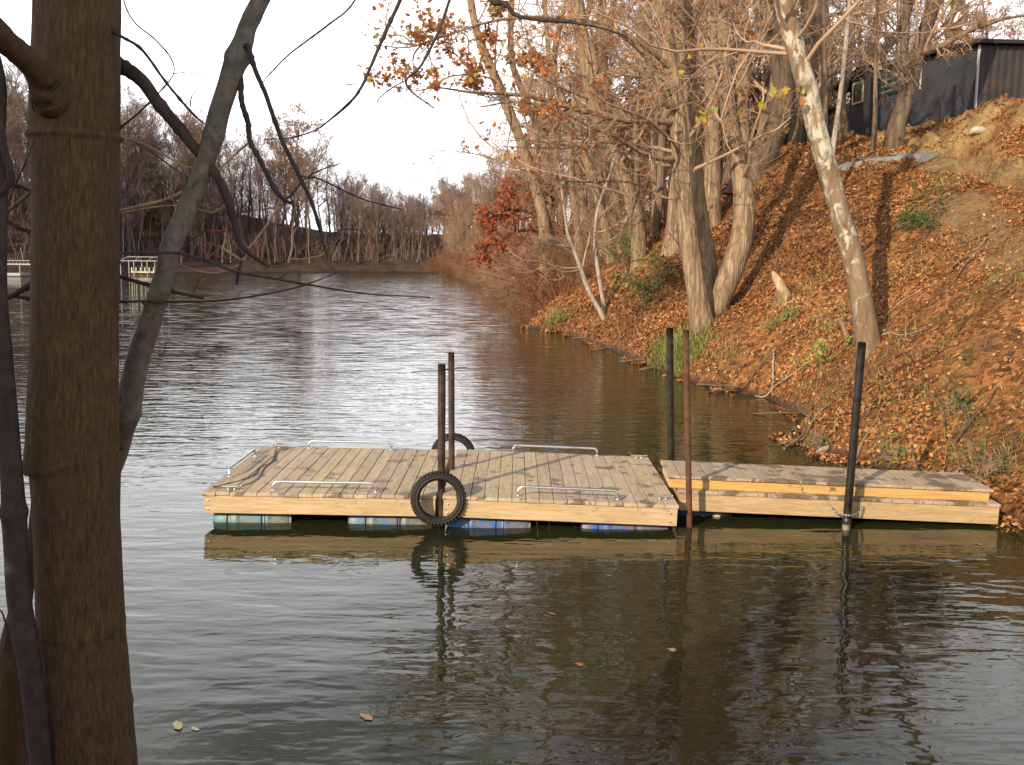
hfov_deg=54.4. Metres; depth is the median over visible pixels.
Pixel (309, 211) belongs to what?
pale tree
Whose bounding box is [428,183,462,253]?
bare tree
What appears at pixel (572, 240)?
bare shrub
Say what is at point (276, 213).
pale tree
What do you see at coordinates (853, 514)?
chain
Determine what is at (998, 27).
bare tree
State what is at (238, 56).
tree
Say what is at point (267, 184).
bare tree
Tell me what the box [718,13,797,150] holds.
rusty tree
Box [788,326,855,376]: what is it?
yellow sapling
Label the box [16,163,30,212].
pale tree
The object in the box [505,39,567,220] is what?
bare tree
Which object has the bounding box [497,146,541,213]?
rusty tree
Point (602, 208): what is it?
tree
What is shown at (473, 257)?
bare shrub
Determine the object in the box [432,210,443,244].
pale tree
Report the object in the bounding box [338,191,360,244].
bare tree
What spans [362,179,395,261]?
bare tree
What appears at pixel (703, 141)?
rusty tree
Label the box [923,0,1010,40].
tree
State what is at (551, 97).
tree
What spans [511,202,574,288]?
bare shrub
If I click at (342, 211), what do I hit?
pale tree
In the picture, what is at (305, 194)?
bare tree
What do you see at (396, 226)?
bare tree
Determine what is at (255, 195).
bare tree
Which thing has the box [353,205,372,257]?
bare tree
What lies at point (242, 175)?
bare tree
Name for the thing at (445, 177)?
bare tree
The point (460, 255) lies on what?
bare shrub
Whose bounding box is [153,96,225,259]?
bare tree
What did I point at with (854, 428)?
mooring post
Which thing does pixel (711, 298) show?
tree
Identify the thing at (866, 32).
bare tree
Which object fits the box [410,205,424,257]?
pale tree
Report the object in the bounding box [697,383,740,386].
fallen stick
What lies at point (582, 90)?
tree
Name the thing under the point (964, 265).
fallen stick
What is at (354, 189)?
bare tree
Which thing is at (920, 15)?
bare tree
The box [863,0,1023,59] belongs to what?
bare tree
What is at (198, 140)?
russet tree
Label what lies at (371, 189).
bare tree
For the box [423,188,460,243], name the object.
rusty tree
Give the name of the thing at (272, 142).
russet tree
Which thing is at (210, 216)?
pale tree
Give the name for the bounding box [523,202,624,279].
bare shrub
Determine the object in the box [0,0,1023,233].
sky
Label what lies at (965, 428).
fallen stick
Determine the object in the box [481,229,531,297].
bare shrub
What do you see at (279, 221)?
pale tree
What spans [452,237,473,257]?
bare shrub
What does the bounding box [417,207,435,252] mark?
bare tree
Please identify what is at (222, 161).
bare tree
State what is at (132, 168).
bare tree
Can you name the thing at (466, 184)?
bare tree
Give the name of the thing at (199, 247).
bare tree
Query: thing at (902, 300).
fallen stick
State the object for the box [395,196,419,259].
bare tree
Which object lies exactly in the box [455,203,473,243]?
bare tree
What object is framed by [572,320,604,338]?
fallen stick
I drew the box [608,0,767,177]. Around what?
tree
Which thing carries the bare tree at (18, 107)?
on the ground at (973, 208)
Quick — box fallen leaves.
[519,93,1023,532]
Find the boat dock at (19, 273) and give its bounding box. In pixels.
[7,247,29,275]
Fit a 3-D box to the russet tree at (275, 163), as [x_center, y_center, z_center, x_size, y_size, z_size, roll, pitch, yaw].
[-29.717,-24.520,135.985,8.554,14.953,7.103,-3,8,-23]
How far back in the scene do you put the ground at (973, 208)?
21.49 m
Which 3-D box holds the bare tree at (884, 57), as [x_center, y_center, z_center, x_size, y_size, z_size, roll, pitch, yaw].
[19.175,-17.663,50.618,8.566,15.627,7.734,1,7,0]
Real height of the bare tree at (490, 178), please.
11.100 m
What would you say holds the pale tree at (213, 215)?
on the ground at (973, 208)
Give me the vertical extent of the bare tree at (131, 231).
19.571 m
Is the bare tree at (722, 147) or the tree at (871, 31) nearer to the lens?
the tree at (871, 31)
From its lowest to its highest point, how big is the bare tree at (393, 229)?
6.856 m
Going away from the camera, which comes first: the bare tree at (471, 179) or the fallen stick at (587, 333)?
the fallen stick at (587, 333)
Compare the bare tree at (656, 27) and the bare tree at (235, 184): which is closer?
the bare tree at (656, 27)
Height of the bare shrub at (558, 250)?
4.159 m
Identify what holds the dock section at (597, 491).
on the lake water
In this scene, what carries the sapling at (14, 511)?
on the ground at (973, 208)
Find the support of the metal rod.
attached to the mooring post at (441, 414)
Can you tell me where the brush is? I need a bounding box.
[435,203,650,327]
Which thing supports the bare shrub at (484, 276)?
on the ground at (973, 208)
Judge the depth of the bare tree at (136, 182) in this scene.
121.55 m
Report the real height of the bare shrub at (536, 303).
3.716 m
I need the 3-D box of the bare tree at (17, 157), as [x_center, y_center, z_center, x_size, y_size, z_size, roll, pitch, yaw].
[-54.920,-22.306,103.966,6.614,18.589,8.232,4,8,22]
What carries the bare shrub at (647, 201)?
on the ground at (973, 208)
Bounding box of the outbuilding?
[749,105,848,146]
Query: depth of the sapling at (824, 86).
29.95 m
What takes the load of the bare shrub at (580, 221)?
on the ground at (973, 208)
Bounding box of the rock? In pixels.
[969,126,987,134]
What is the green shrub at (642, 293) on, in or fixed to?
on the ground at (973, 208)
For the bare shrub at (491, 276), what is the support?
on the ground at (973, 208)
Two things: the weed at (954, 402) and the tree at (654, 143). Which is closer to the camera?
the weed at (954, 402)
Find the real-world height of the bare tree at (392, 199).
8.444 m
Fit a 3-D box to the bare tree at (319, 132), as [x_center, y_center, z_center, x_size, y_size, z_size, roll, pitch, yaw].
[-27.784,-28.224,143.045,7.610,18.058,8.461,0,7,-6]
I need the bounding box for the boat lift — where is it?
[120,256,156,273]
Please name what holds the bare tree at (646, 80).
on the ground at (973, 208)
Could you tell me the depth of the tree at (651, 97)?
42.63 m
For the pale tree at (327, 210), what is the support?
on the ground at (973, 208)
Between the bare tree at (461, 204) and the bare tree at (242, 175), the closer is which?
the bare tree at (461, 204)
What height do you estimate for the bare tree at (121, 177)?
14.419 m
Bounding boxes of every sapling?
[0,55,51,764]
[494,161,605,319]
[567,132,646,311]
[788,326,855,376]
[807,0,886,129]
[824,0,920,150]
[826,0,912,201]
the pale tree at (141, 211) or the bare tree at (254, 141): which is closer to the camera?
the pale tree at (141, 211)
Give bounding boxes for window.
[852,80,863,105]
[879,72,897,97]
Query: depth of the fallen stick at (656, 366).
24.35 m
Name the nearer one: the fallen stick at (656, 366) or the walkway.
the walkway
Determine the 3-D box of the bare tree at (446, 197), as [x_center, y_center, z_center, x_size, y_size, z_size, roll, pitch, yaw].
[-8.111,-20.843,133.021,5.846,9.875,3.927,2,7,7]
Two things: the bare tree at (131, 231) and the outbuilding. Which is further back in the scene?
the bare tree at (131, 231)
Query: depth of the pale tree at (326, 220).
136.53 m
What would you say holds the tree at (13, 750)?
on the ground at (973, 208)
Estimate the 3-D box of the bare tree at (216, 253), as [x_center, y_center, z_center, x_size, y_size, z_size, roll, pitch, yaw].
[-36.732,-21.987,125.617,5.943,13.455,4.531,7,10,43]
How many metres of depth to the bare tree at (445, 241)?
123.42 m
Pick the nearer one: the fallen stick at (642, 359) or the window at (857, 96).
the fallen stick at (642, 359)
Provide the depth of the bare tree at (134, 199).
120.21 m
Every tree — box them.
[0,0,429,764]
[0,506,33,764]
[2,59,27,176]
[3,61,30,198]
[5,66,29,200]
[6,105,27,179]
[6,121,29,244]
[6,139,26,169]
[7,81,28,173]
[7,96,29,192]
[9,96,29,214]
[9,119,27,214]
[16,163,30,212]
[26,0,642,764]
[120,81,162,214]
[120,84,164,255]
[120,101,156,259]
[120,115,133,223]
[120,132,149,213]
[120,181,135,262]
[121,96,182,229]
[121,107,161,227]
[121,137,161,237]
[121,155,154,249]
[125,99,176,213]
[126,90,148,134]
[128,182,156,257]
[130,126,161,225]
[134,110,173,211]
[134,142,166,227]
[138,115,181,222]
[141,113,163,136]
[142,132,174,233]
[142,172,161,242]
[151,150,187,263]
[152,143,190,213]
[152,184,175,237]
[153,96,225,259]
[154,129,186,211]
[156,138,205,252]
[159,121,218,257]
[161,113,223,243]
[162,121,224,249]
[172,105,207,174]
[174,124,227,256]
[194,189,217,260]
[199,187,221,258]
[200,121,243,236]
[202,184,223,248]
[206,155,238,260]
[208,143,253,262]
[208,187,229,256]
[209,140,260,257]
[216,187,236,262]
[220,131,255,246]
[224,126,255,223]
[231,130,272,237]
[232,149,272,246]
[237,126,269,187]
[237,126,286,263]
[237,141,261,195]
[241,155,270,229]
[247,123,277,220]
[251,120,298,254]
[252,159,273,239]
[253,102,340,255]
[255,148,309,236]
[259,121,286,220]
[262,148,292,205]
[264,148,320,252]
[266,194,288,262]
[267,128,334,233]
[268,192,290,259]
[270,170,308,253]
[281,146,329,261]
[288,149,346,244]
[289,151,320,226]
[296,194,318,262]
[299,123,343,244]
[307,144,331,231]
[315,149,348,232]
[317,191,338,257]
[318,194,340,258]
[320,162,345,231]
[321,158,350,226]
[330,177,352,239]
[333,192,355,258]
[334,164,369,252]
[334,172,351,248]
[335,176,366,258]
[338,167,359,206]
[338,170,371,239]
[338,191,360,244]
[343,187,371,261]
[347,174,365,198]
[353,185,376,254]
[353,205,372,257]
[357,0,859,333]
[359,182,381,251]
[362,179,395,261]
[362,196,387,252]
[363,184,384,245]
[364,180,388,244]
[364,192,384,231]
[365,196,383,253]
[372,0,579,310]
[377,182,392,233]
[378,196,402,250]
[381,185,398,237]
[383,203,402,254]
[383,212,398,257]
[384,212,401,255]
[387,206,407,252]
[388,187,410,244]
[393,211,410,259]
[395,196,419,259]
[400,200,425,259]
[400,204,420,250]
[400,212,410,255]
[401,191,436,261]
[404,203,417,255]
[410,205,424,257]
[414,200,432,258]
[414,206,431,261]
[415,181,442,256]
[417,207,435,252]
[418,202,438,241]
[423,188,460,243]
[426,181,442,249]
[427,0,625,281]
[428,173,450,240]
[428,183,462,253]
[428,187,443,250]
[432,180,458,249]
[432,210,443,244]
[433,192,466,254]
[434,178,452,253]
[435,175,485,250]
[435,179,459,249]
[439,176,463,239]
[442,195,454,226]
[442,208,468,255]
[444,184,473,256]
[445,198,497,270]
[445,200,468,246]
[446,191,474,243]
[449,182,472,244]
[450,168,475,242]
[451,195,471,236]
[454,0,700,272]
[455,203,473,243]
[456,155,483,235]
[458,209,475,240]
[461,169,484,218]
[461,182,502,238]
[462,154,502,251]
[464,0,642,250]
[467,166,489,214]
[468,172,499,228]
[468,198,488,264]
[470,139,511,226]
[470,184,497,232]
[472,0,650,275]
[472,161,506,220]
[474,0,677,263]
[474,116,562,225]
[474,151,501,224]
[474,151,513,233]
[474,161,514,218]
[478,155,517,237]
[480,0,640,284]
[481,172,507,227]
[487,71,546,168]
[491,145,533,194]
[493,158,532,233]
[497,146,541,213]
[500,76,586,224]
[502,122,548,209]
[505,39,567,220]
[505,167,533,234]
[511,65,598,199]
[513,0,669,195]
[514,0,623,235]
[516,0,630,230]
[516,68,573,213]
[518,132,569,218]
[521,0,643,202]
[527,0,647,213]
[527,1,734,217]
[532,0,972,360]
[533,146,569,221]
[547,0,624,212]
[547,35,650,178]
[573,44,670,199]
[586,0,767,251]
[587,0,753,257]
[593,1,705,223]
[607,0,798,255]
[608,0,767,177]
[613,3,680,175]
[614,2,678,196]
[618,0,733,149]
[621,109,665,193]
[624,0,719,107]
[628,0,755,234]
[628,39,751,230]
[631,29,697,195]
[650,27,766,235]
[681,1,800,183]
[695,27,764,121]
[696,0,840,194]
[697,15,736,175]
[700,56,761,170]
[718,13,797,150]
[720,14,764,165]
[729,0,772,144]
[734,1,800,115]
[734,4,839,75]
[735,0,871,124]
[750,0,902,141]
[787,0,873,143]
[795,0,868,127]
[797,0,868,136]
[826,0,924,136]
[826,0,993,67]
[833,0,992,78]
[841,0,961,63]
[849,2,914,99]
[853,0,898,68]
[856,0,1023,149]
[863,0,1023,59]
[872,0,914,60]
[890,0,954,42]
[914,0,1022,43]
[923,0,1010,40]
[956,0,1023,43]
[968,2,989,38]
[989,0,1023,38]
[1003,17,1023,38]
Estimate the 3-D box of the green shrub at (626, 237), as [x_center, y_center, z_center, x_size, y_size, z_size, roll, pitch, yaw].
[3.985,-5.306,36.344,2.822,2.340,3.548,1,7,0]
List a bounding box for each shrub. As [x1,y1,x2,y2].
[430,253,445,269]
[433,257,451,274]
[435,245,451,268]
[436,248,453,273]
[443,245,467,278]
[448,254,467,277]
[451,246,470,265]
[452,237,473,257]
[454,254,478,272]
[458,237,537,304]
[459,243,496,274]
[463,232,531,294]
[464,251,515,295]
[469,263,484,283]
[470,227,520,277]
[476,242,522,297]
[476,249,561,309]
[477,232,519,273]
[478,210,587,324]
[480,222,527,292]
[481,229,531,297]
[486,202,555,276]
[491,233,587,309]
[495,241,537,276]
[496,210,560,298]
[499,237,538,304]
[509,258,565,320]
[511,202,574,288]
[511,253,555,309]
[515,220,583,274]
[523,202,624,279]
[525,228,590,285]
[537,207,603,281]
[540,307,572,327]
[546,165,664,284]
[550,195,645,262]
[556,160,650,240]
[572,189,626,265]
[573,169,668,261]
[584,205,661,266]
[599,211,650,246]
[607,241,680,305]
[611,162,671,228]
[800,294,848,332]
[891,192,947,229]
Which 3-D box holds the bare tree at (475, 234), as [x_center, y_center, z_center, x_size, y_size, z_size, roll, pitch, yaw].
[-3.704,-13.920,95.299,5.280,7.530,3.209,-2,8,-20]
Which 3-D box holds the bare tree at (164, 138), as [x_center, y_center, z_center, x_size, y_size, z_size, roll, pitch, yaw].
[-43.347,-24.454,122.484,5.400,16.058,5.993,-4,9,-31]
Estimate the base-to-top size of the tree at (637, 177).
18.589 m
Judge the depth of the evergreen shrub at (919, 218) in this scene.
21.64 m
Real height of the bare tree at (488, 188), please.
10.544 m
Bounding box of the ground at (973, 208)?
[7,98,1023,528]
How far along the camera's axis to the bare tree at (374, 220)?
140.94 m
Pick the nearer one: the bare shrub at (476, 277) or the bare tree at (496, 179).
the bare shrub at (476, 277)
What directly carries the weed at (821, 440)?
on the ground at (973, 208)
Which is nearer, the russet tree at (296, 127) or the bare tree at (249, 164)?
the russet tree at (296, 127)
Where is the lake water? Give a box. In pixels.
[0,272,1023,764]
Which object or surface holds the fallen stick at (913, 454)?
on the ground at (973, 208)
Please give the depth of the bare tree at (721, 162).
66.02 m
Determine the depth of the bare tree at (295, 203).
131.35 m
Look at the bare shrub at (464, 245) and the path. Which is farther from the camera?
the bare shrub at (464, 245)
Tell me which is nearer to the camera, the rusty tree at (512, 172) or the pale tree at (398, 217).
the rusty tree at (512, 172)
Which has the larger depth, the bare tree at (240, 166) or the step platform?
the bare tree at (240, 166)
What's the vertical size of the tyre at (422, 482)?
0.574 m
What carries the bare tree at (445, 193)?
on the ground at (973, 208)
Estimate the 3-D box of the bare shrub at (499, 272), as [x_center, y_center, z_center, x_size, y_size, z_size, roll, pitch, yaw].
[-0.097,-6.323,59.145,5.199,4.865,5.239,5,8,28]
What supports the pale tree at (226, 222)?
on the ground at (973, 208)
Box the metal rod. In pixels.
[411,367,466,372]
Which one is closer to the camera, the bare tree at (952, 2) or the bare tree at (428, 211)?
the bare tree at (952, 2)
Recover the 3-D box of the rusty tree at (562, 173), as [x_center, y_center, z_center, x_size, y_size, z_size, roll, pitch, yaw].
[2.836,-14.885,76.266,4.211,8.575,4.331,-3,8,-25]
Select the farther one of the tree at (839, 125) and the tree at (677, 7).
the tree at (839, 125)
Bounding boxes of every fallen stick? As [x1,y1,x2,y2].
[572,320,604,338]
[589,325,626,351]
[619,335,664,362]
[639,358,666,370]
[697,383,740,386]
[708,344,781,392]
[752,369,854,414]
[755,359,811,397]
[765,350,778,395]
[780,402,831,444]
[783,412,809,448]
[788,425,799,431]
[856,403,884,459]
[865,379,888,417]
[881,288,921,318]
[882,328,927,335]
[911,444,920,470]
[927,382,946,427]
[939,256,972,295]
[941,233,987,245]
[948,251,976,269]
[950,386,997,446]
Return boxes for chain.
[830,505,863,516]
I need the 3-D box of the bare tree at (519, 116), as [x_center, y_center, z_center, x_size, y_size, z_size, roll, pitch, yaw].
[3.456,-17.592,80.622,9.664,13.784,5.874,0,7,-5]
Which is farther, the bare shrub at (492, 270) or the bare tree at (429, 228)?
the bare tree at (429, 228)
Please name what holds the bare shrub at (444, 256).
on the ground at (973, 208)
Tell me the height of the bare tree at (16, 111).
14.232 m
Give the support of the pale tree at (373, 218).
on the ground at (973, 208)
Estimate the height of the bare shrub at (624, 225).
5.574 m
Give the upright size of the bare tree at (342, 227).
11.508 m
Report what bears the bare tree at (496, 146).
on the ground at (973, 208)
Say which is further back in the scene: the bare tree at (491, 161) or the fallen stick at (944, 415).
the bare tree at (491, 161)
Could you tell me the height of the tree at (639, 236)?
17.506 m
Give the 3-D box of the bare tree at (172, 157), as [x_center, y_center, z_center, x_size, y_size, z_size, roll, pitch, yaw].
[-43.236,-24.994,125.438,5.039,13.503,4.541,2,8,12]
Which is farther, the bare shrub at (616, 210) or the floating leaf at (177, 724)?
the bare shrub at (616, 210)
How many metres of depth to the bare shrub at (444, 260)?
119.57 m
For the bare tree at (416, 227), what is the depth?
137.02 m
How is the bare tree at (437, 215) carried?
on the ground at (973, 208)
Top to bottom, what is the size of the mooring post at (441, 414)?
2.906 m
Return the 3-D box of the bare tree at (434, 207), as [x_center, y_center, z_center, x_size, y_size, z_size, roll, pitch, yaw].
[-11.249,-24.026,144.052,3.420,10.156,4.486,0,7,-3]
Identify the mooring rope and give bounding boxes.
[213,443,284,487]
[231,444,287,487]
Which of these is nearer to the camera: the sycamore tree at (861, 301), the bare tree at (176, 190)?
the sycamore tree at (861, 301)
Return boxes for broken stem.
[839,318,851,348]
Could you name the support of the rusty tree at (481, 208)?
on the ground at (973, 208)
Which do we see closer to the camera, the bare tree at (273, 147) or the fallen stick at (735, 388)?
the fallen stick at (735, 388)
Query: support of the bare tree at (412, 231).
on the ground at (973, 208)
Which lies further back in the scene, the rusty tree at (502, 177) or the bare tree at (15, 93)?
the bare tree at (15, 93)
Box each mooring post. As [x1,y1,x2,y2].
[437,364,445,526]
[448,352,454,472]
[666,327,673,460]
[683,329,691,527]
[842,342,866,529]
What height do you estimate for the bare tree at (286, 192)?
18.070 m
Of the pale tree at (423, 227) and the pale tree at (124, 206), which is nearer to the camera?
the pale tree at (124, 206)
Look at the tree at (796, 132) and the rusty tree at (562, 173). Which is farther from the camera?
the rusty tree at (562, 173)
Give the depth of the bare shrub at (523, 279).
47.08 m
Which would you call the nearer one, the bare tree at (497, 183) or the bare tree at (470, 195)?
the bare tree at (497, 183)
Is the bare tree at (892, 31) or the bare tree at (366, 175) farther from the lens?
the bare tree at (366, 175)
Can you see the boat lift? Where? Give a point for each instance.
(140, 271)
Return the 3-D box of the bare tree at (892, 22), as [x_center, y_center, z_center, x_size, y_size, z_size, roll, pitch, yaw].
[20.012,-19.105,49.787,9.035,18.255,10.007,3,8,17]
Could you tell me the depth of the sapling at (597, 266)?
32.96 m
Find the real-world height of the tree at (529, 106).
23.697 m
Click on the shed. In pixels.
(991, 69)
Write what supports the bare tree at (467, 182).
on the ground at (973, 208)
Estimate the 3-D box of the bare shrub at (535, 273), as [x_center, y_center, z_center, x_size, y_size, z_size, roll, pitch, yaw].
[1.202,-4.063,41.034,5.358,6.006,5.412,6,9,35]
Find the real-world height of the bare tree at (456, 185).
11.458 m
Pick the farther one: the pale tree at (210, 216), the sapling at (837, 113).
the pale tree at (210, 216)
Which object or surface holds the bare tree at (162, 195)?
on the ground at (973, 208)
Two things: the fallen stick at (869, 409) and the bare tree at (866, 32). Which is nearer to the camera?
the fallen stick at (869, 409)
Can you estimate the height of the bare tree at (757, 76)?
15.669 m
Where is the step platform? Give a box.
[660,460,992,500]
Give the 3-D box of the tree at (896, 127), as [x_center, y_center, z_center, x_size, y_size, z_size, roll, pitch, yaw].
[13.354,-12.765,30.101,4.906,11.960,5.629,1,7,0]
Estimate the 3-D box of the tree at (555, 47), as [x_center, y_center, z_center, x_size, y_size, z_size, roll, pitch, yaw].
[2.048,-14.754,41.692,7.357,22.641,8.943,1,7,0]
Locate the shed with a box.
[829,38,1023,136]
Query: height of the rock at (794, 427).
0.226 m
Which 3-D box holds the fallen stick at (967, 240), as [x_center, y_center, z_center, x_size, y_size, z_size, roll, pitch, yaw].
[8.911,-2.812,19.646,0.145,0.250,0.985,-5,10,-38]
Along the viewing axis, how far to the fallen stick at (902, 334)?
17.50 m
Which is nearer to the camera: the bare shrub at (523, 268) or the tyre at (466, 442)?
the tyre at (466, 442)
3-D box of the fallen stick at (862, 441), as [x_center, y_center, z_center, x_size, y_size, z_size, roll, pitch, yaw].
[5.072,0.690,14.055,0.781,0.733,0.082,-7,10,-44]
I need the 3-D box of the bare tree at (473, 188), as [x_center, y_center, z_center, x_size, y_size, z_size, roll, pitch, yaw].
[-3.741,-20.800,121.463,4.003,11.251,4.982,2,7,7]
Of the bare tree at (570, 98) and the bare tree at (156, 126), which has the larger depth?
the bare tree at (156, 126)
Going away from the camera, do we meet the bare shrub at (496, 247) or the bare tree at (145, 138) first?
the bare shrub at (496, 247)
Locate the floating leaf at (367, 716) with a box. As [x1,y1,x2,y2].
[360,713,372,719]
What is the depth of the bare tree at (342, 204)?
145.47 m
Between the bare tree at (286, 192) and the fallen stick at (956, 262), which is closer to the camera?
the fallen stick at (956, 262)
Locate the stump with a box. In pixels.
[771,271,790,305]
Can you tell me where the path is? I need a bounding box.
[838,150,942,169]
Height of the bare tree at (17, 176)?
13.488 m
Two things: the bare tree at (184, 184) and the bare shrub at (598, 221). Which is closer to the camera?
the bare shrub at (598, 221)
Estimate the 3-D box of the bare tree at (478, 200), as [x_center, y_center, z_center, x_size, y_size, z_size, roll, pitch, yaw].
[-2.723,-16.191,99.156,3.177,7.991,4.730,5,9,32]
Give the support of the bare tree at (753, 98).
on the ground at (973, 208)
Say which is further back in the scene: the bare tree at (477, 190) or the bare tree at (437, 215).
the bare tree at (437, 215)
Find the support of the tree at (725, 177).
on the ground at (973, 208)
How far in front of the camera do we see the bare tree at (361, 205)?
135.82 m
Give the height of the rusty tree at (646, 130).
10.328 m
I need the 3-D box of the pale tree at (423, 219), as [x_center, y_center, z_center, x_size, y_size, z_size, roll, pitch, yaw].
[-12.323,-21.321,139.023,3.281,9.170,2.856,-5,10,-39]
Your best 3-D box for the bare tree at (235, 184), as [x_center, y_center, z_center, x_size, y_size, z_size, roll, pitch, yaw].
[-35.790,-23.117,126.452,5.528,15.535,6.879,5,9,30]
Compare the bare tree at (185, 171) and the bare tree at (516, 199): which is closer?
the bare tree at (516, 199)
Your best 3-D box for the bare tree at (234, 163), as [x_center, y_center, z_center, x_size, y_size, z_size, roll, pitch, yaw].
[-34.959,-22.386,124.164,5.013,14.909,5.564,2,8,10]
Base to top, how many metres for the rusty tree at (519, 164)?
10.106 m
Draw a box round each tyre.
[410,471,465,525]
[431,433,474,449]
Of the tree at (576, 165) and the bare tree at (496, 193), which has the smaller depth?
the tree at (576, 165)
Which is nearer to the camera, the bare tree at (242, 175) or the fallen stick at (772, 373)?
the fallen stick at (772, 373)
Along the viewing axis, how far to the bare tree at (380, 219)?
141.48 m
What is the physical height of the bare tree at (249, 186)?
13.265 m
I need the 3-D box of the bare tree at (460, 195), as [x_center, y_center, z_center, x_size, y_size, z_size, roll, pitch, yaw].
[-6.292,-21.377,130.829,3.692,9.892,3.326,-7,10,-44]
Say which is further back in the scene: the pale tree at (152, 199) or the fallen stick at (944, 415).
the pale tree at (152, 199)
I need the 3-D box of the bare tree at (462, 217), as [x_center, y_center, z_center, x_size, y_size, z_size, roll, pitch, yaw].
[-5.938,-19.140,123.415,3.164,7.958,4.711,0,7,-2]
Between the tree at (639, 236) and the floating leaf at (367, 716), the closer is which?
the floating leaf at (367, 716)
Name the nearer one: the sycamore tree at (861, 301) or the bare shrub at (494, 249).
the sycamore tree at (861, 301)
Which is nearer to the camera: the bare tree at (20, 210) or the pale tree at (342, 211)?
the bare tree at (20, 210)
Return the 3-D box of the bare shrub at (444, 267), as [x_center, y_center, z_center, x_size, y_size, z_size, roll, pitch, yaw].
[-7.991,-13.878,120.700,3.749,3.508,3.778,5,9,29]
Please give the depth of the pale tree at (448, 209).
139.17 m
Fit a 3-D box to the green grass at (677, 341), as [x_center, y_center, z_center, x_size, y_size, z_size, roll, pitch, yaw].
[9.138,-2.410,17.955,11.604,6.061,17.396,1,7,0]
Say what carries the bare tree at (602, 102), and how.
on the ground at (973, 208)
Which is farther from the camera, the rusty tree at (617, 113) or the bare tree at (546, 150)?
the bare tree at (546, 150)
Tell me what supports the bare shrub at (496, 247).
on the ground at (973, 208)
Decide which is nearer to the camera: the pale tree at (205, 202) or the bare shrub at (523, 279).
the bare shrub at (523, 279)
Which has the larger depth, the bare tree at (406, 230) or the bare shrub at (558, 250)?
the bare tree at (406, 230)
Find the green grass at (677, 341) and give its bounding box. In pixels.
[643,172,1023,504]
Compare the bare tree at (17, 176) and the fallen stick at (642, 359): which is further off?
the bare tree at (17, 176)
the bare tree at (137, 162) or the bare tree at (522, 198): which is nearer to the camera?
the bare tree at (522, 198)
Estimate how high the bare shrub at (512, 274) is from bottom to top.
5.026 m
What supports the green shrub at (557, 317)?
on the ground at (973, 208)
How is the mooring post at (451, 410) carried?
in the lake water
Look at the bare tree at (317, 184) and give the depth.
158.91 m
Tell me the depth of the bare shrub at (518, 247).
57.91 m
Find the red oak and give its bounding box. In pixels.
[462,169,575,276]
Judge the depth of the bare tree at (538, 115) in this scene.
84.91 m
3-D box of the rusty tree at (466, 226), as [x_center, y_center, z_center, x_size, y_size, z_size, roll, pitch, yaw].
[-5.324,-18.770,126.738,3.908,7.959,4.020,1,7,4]
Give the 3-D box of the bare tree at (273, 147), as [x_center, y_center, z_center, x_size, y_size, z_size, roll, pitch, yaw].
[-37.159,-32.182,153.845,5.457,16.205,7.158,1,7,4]
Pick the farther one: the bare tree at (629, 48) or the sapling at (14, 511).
the bare tree at (629, 48)
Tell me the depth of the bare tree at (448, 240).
130.20 m
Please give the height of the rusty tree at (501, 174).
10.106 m
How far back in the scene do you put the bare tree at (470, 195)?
119.74 m
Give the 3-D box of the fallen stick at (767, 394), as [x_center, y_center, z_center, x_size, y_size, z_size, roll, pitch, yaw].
[5.417,-0.087,19.858,1.102,0.846,0.107,3,8,21]
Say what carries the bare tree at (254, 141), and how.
on the ground at (973, 208)
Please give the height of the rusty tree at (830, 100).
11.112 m
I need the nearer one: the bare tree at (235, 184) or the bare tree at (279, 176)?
the bare tree at (235, 184)
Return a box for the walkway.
[668,485,1000,523]
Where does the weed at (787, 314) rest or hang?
on the ground at (973, 208)
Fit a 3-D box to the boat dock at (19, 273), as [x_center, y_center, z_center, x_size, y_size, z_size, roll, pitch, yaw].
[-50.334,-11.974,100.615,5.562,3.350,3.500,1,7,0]
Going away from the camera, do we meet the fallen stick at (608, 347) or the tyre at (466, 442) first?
the tyre at (466, 442)
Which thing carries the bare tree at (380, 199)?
on the ground at (973, 208)
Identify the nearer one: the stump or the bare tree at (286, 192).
the stump
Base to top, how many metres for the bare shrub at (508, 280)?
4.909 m
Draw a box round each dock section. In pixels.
[202,440,448,524]
[443,444,678,529]
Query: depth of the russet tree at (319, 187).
142.74 m
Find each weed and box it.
[759,301,800,332]
[798,424,838,450]
[867,432,921,469]
[929,386,974,425]
[933,435,1013,482]
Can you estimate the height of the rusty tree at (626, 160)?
10.339 m
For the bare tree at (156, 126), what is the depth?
125.53 m
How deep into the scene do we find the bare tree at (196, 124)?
129.40 m
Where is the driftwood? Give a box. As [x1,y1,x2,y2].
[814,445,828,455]
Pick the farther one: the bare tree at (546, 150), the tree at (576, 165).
the bare tree at (546, 150)
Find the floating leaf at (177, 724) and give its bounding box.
[173,721,182,728]
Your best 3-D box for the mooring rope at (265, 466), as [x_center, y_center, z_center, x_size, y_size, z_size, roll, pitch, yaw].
[-2.892,0.957,11.580,0.169,0.058,2.280,0,7,-1]
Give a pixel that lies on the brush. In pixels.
(567, 283)
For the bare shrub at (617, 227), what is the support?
on the ground at (973, 208)
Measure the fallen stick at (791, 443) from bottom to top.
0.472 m

